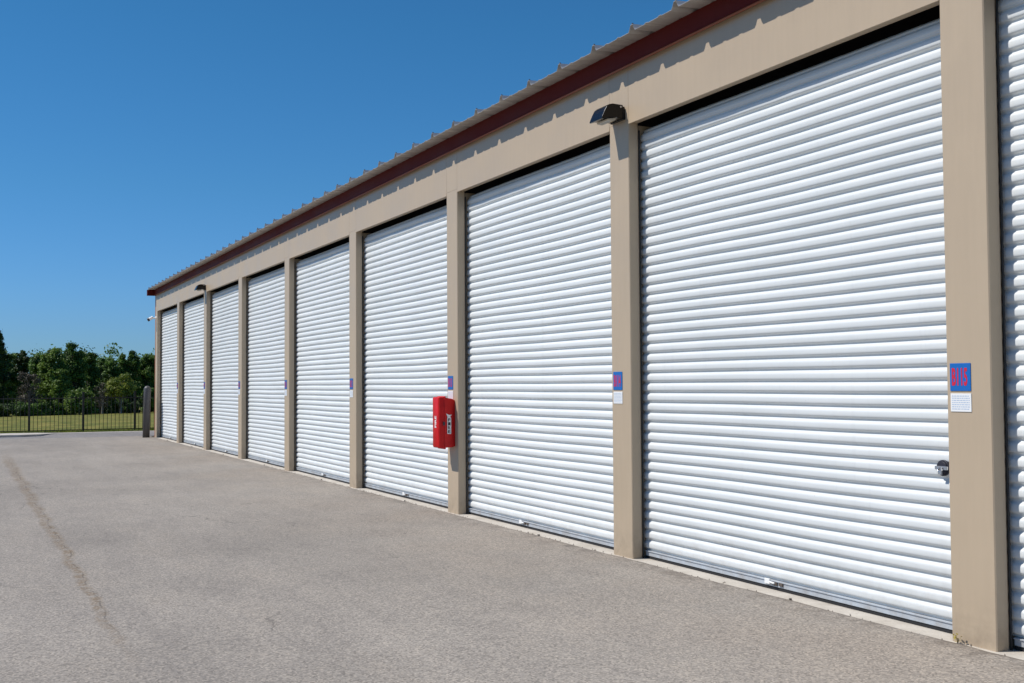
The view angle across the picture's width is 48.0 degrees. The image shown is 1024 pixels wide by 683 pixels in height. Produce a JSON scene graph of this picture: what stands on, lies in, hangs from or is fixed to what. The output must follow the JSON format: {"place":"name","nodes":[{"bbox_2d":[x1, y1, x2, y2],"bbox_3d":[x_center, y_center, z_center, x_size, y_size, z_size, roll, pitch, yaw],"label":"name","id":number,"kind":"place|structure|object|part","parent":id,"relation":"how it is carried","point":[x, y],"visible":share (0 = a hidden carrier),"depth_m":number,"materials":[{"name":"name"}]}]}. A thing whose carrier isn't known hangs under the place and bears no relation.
{"place":"outdoors","nodes":[
{"label":"outdoors","id":0,"kind":"place"},
{"bbox_2d":[0,431,154,438],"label":"road","id":1,"kind":"structure","parent":0,"point":[73,435],"depth_m":34.16,"materials":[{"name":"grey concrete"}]},
{"bbox_2d":[0,431,142,437],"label":"kerb","id":2,"kind":"structure","parent":1,"relation":"on","point":[2,435],"depth_m":34.27,"materials":[{"name":"concrete"}]},
{"bbox_2d":[0,0,688,373],"label":"sky","id":3,"kind":"structure","parent":0,"point":[140,140],"materials":[{"name":"blue"}]},
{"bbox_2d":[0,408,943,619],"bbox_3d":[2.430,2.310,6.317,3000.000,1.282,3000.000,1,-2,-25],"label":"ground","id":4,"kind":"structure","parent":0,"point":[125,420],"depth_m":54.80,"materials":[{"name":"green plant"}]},
{"bbox_2d":[0,329,10,403],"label":"tree","id":5,"kind":"object","parent":4,"relation":"on","point":[3,366],"visible":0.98,"depth_m":95.53,"materials":[{"name":"green plant"}]},
{"bbox_2d":[0,403,18,416],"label":"shrub","id":6,"kind":"object","parent":4,"relation":"on","point":[11,409],"visible":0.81,"depth_m":87.06,"materials":[{"name":"green plant"}]},
{"bbox_2d":[0,351,20,405],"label":"tree","id":7,"kind":"object","parent":4,"relation":"on","point":[11,390],"visible":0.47,"depth_m":98.32,"materials":[{"name":"green plant"}]},
{"bbox_2d":[10,350,33,405],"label":"tree","id":8,"kind":"object","parent":4,"relation":"on","point":[20,359],"visible":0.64,"depth_m":101.57,"materials":[{"name":"green plant"}]},
{"bbox_2d":[13,400,38,415],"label":"shrub","id":9,"kind":"object","parent":4,"relation":"on","point":[24,408],"visible":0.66,"depth_m":90.16,"materials":[{"name":"green plant"}]},
{"bbox_2d":[17,371,42,403],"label":"bare tree","id":10,"kind":"object","parent":4,"relation":"on","point":[26,388],"visible":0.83,"depth_m":93.61,"materials":[{"name":"brown plant"}]},
{"bbox_2d":[29,352,45,396],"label":"tree","id":11,"kind":"object","parent":4,"relation":"on","point":[36,360],"visible":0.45,"depth_m":107.51,"materials":[{"name":"green plant"}]},
{"bbox_2d":[32,402,49,415],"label":"shrub","id":12,"kind":"object","parent":4,"relation":"on","point":[42,411],"visible":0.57,"depth_m":92.41,"materials":[{"name":"green plant"}]},
{"bbox_2d":[35,347,73,402],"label":"tree","id":13,"kind":"object","parent":4,"relation":"on","point":[47,367],"visible":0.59,"depth_m":100.63,"materials":[{"name":"green plant"}]},
{"bbox_2d":[44,400,65,414],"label":"shrub","id":14,"kind":"object","parent":4,"relation":"on","point":[52,408],"visible":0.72,"depth_m":94.59,"materials":[{"name":"green plant"}]},
{"bbox_2d":[48,368,73,406],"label":"tree","id":15,"kind":"object","parent":4,"relation":"on","point":[63,384],"visible":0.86,"depth_m":96.27,"materials":[{"name":"green plant"}]},
{"bbox_2d":[62,340,90,389],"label":"tree","id":16,"kind":"object","parent":4,"relation":"on","point":[75,359],"visible":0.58,"depth_m":103.12,"materials":[{"name":"green plant"}]},
{"bbox_2d":[0,391,154,431],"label":"metal fence","id":17,"kind":"object","parent":4,"relation":"on","point":[79,398],"visible":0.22,"depth_m":37.34,"materials":[{"name":"black metal"}]},
{"bbox_2d":[5,343,154,409],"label":"woodland","id":18,"kind":"object","parent":4,"relation":"on","point":[112,351],"visible":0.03,"depth_m":123.84,"materials":[{"name":"green plant"}]},
{"bbox_2d":[63,387,97,414],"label":"bush","id":19,"kind":"object","parent":4,"relation":"on","point":[74,406],"visible":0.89,"depth_m":94.99,"materials":[{"name":"green plant"}]},
{"bbox_2d":[82,352,100,400],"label":"tree","id":20,"kind":"object","parent":4,"relation":"on","point":[92,376],"visible":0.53,"depth_m":105.91,"materials":[{"name":"green plant"}]},
{"bbox_2d":[94,358,106,405],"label":"tree","id":21,"kind":"object","parent":4,"relation":"on","point":[101,362],"visible":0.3,"depth_m":110.10,"materials":[{"name":"green plant"}]},
{"bbox_2d":[93,382,110,413],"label":"bare tree","id":22,"kind":"object","parent":4,"relation":"on","point":[101,393],"visible":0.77,"depth_m":100.01,"materials":[{"name":"brown plant"}]},
{"bbox_2d":[96,402,110,413],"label":"shrub","id":23,"kind":"object","parent":4,"relation":"on","point":[105,410],"visible":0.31,"depth_m":102.12,"materials":[{"name":"green plant"}]},
{"bbox_2d":[100,357,126,405],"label":"tree","id":24,"kind":"object","parent":4,"relation":"on","point":[111,369],"visible":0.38,"depth_m":108.58,"materials":[{"name":"green plant"}]},
{"bbox_2d":[106,399,131,412],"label":"shrub","id":25,"kind":"object","parent":4,"relation":"on","point":[126,407],"visible":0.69,"depth_m":104.78,"materials":[{"name":"green plant"}]},
{"bbox_2d":[104,372,140,413],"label":"tree","id":26,"kind":"object","parent":4,"relation":"on","point":[124,385],"visible":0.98,"depth_m":100.12,"materials":[{"name":"green plant"}]},
{"bbox_2d":[117,350,141,402],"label":"tree","id":27,"kind":"object","parent":4,"relation":"on","point":[132,363],"visible":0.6,"depth_m":109.48,"materials":[{"name":"green plant"}]},
{"bbox_2d":[128,401,141,412],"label":"shrub","id":28,"kind":"object","parent":4,"relation":"on","point":[138,404],"visible":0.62,"depth_m":107.02,"materials":[{"name":"green plant"}]},
{"bbox_2d":[135,354,154,402],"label":"tree","id":29,"kind":"object","parent":4,"relation":"on","point":[147,364],"visible":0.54,"depth_m":110.94,"materials":[{"name":"green plant"}]},
{"bbox_2d":[139,387,154,409],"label":"bush","id":30,"kind":"object","parent":4,"relation":"on","point":[152,399],"visible":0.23,"depth_m":104.21,"materials":[{"name":"green plant"}]},
{"bbox_2d":[156,437,1023,659],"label":"concrete slab","id":31,"kind":"structure","parent":4,"relation":"on","point":[945,636],"depth_m":8.41,"materials":[{"name":"grey concrete"}]},
{"bbox_2d":[0,436,1023,682],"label":"pavement","id":32,"kind":"structure","parent":0,"point":[138,560],"depth_m":7.60,"materials":[{"name":"grey asphalt"}]},
{"bbox_2d":[142,386,150,437],"bbox_3d":[-10.294,1.988,32.413,0.191,1.480,0.191,2,-3,-25],"label":"bollard","id":33,"kind":"object","parent":32,"relation":"on","point":[146,411],"visible":0.93,"depth_m":32.34,"materials":[{"name":"grey paint"}]},
{"bbox_2d":[243,467,1004,677],"bbox_3d":[-1.450,1.903,12.613,1.605,0.011,17.005,1,-2,-25],"label":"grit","id":34,"kind":"object","parent":32,"relation":"on","point":[611,553],"visible":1,"depth_m":8.89,"materials":[{"name":"stone"}]},
{"bbox_2d":[147,0,1023,651],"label":"storage building","id":35,"kind":"structure","parent":0,"point":[765,258],"depth_m":8.74,"materials":[{"name":"beige metal"}]},
{"bbox_2d":[160,307,176,440],"bbox_3d":[-9.150,0.868,31.114,0.200,3.567,3.402,1,-2,-25],"label":"roller door","id":36,"kind":"structure","parent":35,"relation":"in","point":[169,318],"depth_m":31.43,"materials":[{"name":"white paint"}]},
{"bbox_2d":[182,297,203,447],"bbox_3d":[-7.576,0.733,27.813,0.200,3.569,3.402,1,-2,-25],"label":"roller door","id":37,"kind":"structure","parent":35,"relation":"in","point":[194,310],"depth_m":28.03,"materials":[{"name":"white paint"}]},
{"bbox_2d":[194,284,205,290],"bbox_3d":[-7.086,-1.222,26.120,0.224,0.144,0.216,1,-2,-25],"label":"wall lamp","id":38,"kind":"object","parent":35,"relation":"attached to","point":[199,287],"visible":1,"depth_m":26.04,"materials":[{"name":"brown metal"}]},
{"bbox_2d":[210,284,238,455],"bbox_3d":[-6.002,0.599,24.511,0.201,3.569,3.402,1,-2,-25],"label":"roller door","id":39,"kind":"structure","parent":35,"relation":"in","point":[224,416],"depth_m":24.72,"materials":[{"name":"white paint"}]},
{"bbox_2d":[246,266,284,467],"bbox_3d":[-4.428,0.466,21.210,0.199,3.567,3.402,1,-2,-25],"label":"roller door","id":40,"kind":"structure","parent":35,"relation":"in","point":[266,294],"depth_m":21.33,"materials":[{"name":"white paint"}]},
{"bbox_2d":[294,242,349,483],"bbox_3d":[-2.853,0.333,17.908,0.201,3.566,3.402,1,-2,-25],"label":"roller door","id":41,"kind":"structure","parent":35,"relation":"in","point":[323,391],"depth_m":17.95,"materials":[{"name":"white paint"}]},
{"bbox_2d":[350,378,352,388],"bbox_3d":[-2.264,0.597,16.209,0.004,0.152,0.145,1,-2,-25],"label":"number sign","id":42,"kind":"object","parent":35,"relation":"attached to","point":[351,383],"visible":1,"depth_m":16.20,"materials":[{"name":"blue"}]},
{"bbox_2d":[362,205,447,508],"bbox_3d":[-1.279,0.198,14.607,0.202,3.567,3.402,1,-2,-25],"label":"roller door","id":43,"kind":"structure","parent":35,"relation":"in","point":[405,262],"depth_m":14.60,"materials":[{"name":"white paint"}]},
{"bbox_2d":[433,396,454,448],"bbox_3d":[-0.761,0.902,12.816,0.200,0.584,0.212,1,-2,-25],"label":"extinguisher cabinet","id":44,"kind":"object","parent":35,"relation":"attached to","point":[443,422],"visible":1,"depth_m":12.73,"materials":[{"name":"red plastic"}]},
{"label":"door","id":45,"kind":"part","parent":44,"relation":"part of","materials":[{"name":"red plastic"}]},
{"bbox_2d":[448,376,452,389],"bbox_3d":[-0.690,0.463,12.908,0.004,0.152,0.145,1,-2,-25],"label":"number sign","id":46,"kind":"object","parent":35,"relation":"attached to","point":[450,382],"visible":1,"depth_m":12.90,"materials":[{"name":"blue"}]},
{"bbox_2d":[448,391,452,398],"bbox_3d":[-0.689,0.603,12.901,0.004,0.100,0.145,1,-2,-25],"label":"notice sign","id":47,"kind":"object","parent":35,"relation":"attached to","point":[450,394],"visible":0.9,"depth_m":12.90,"materials":[{"name":"white plastic"}]},
{"bbox_2d":[465,143,613,549],"bbox_3d":[0.294,0.063,11.305,0.199,3.569,3.402,1,-2,-25],"label":"roller door","id":48,"kind":"structure","parent":35,"relation":"in","point":[540,409],"depth_m":11.13,"materials":[{"name":"white paint"}]},
{"bbox_2d":[590,103,624,124],"bbox_3d":[0.795,-1.892,9.590,0.224,0.144,0.216,1,-2,-25],"label":"wall lamp","id":49,"kind":"object","parent":35,"relation":"attached to","point":[611,114],"visible":1,"depth_m":9.52,"materials":[{"name":"brown metal"}]},
{"bbox_2d":[613,372,622,389],"bbox_3d":[0.884,0.329,9.606,0.004,0.152,0.145,1,-2,-25],"label":"number sign","id":50,"kind":"object","parent":35,"relation":"attached to","point":[617,380],"visible":1,"depth_m":9.61,"materials":[{"name":"blue plastic"}]},
{"bbox_2d":[613,392,622,403],"bbox_3d":[0.885,0.469,9.599,0.004,0.100,0.145,1,-2,-25],"label":"notice sign","id":51,"kind":"object","parent":35,"relation":"attached to","point":[618,397],"visible":1,"depth_m":9.59,"materials":[{"name":"white plastic"}]},
{"bbox_2d":[638,18,952,633],"bbox_3d":[1.865,-0.070,8.002,0.210,3.569,3.402,1,-2,-25],"label":"roller door","id":52,"kind":"structure","parent":35,"relation":"in","point":[795,387],"depth_m":7.65,"materials":[{"name":"white paint"}]},
{"bbox_2d":[950,363,970,390],"bbox_3d":[2.458,0.195,6.304,0.004,0.152,0.145,1,-2,-25],"label":"number sign","id":53,"kind":"object","parent":35,"relation":"attached to","point":[960,376],"visible":1,"depth_m":6.30,"materials":[{"name":"blue plastic"}]},
{"bbox_2d":[951,393,971,411],"bbox_3d":[2.459,0.335,6.298,0.004,0.100,0.145,1,-2,-25],"label":"notice sign","id":54,"kind":"object","parent":35,"relation":"attached to","point":[961,402],"visible":1,"depth_m":6.29,"materials":[{"name":"white paper"}]},
{"bbox_2d":[995,0,1023,651],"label":"roller door","id":55,"kind":"structure","parent":35,"relation":"in","point":[1010,18],"depth_m":6.15,"materials":[{"name":"white paint"}]},
{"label":"verge","id":56,"kind":"structure","parent":0,"visible":0},
{"bbox_2d":[0,427,154,432],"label":"grass","id":57,"kind":"structure","parent":56,"relation":"on","point":[99,430],"depth_m":37.11,"materials":[{"name":"plant"}]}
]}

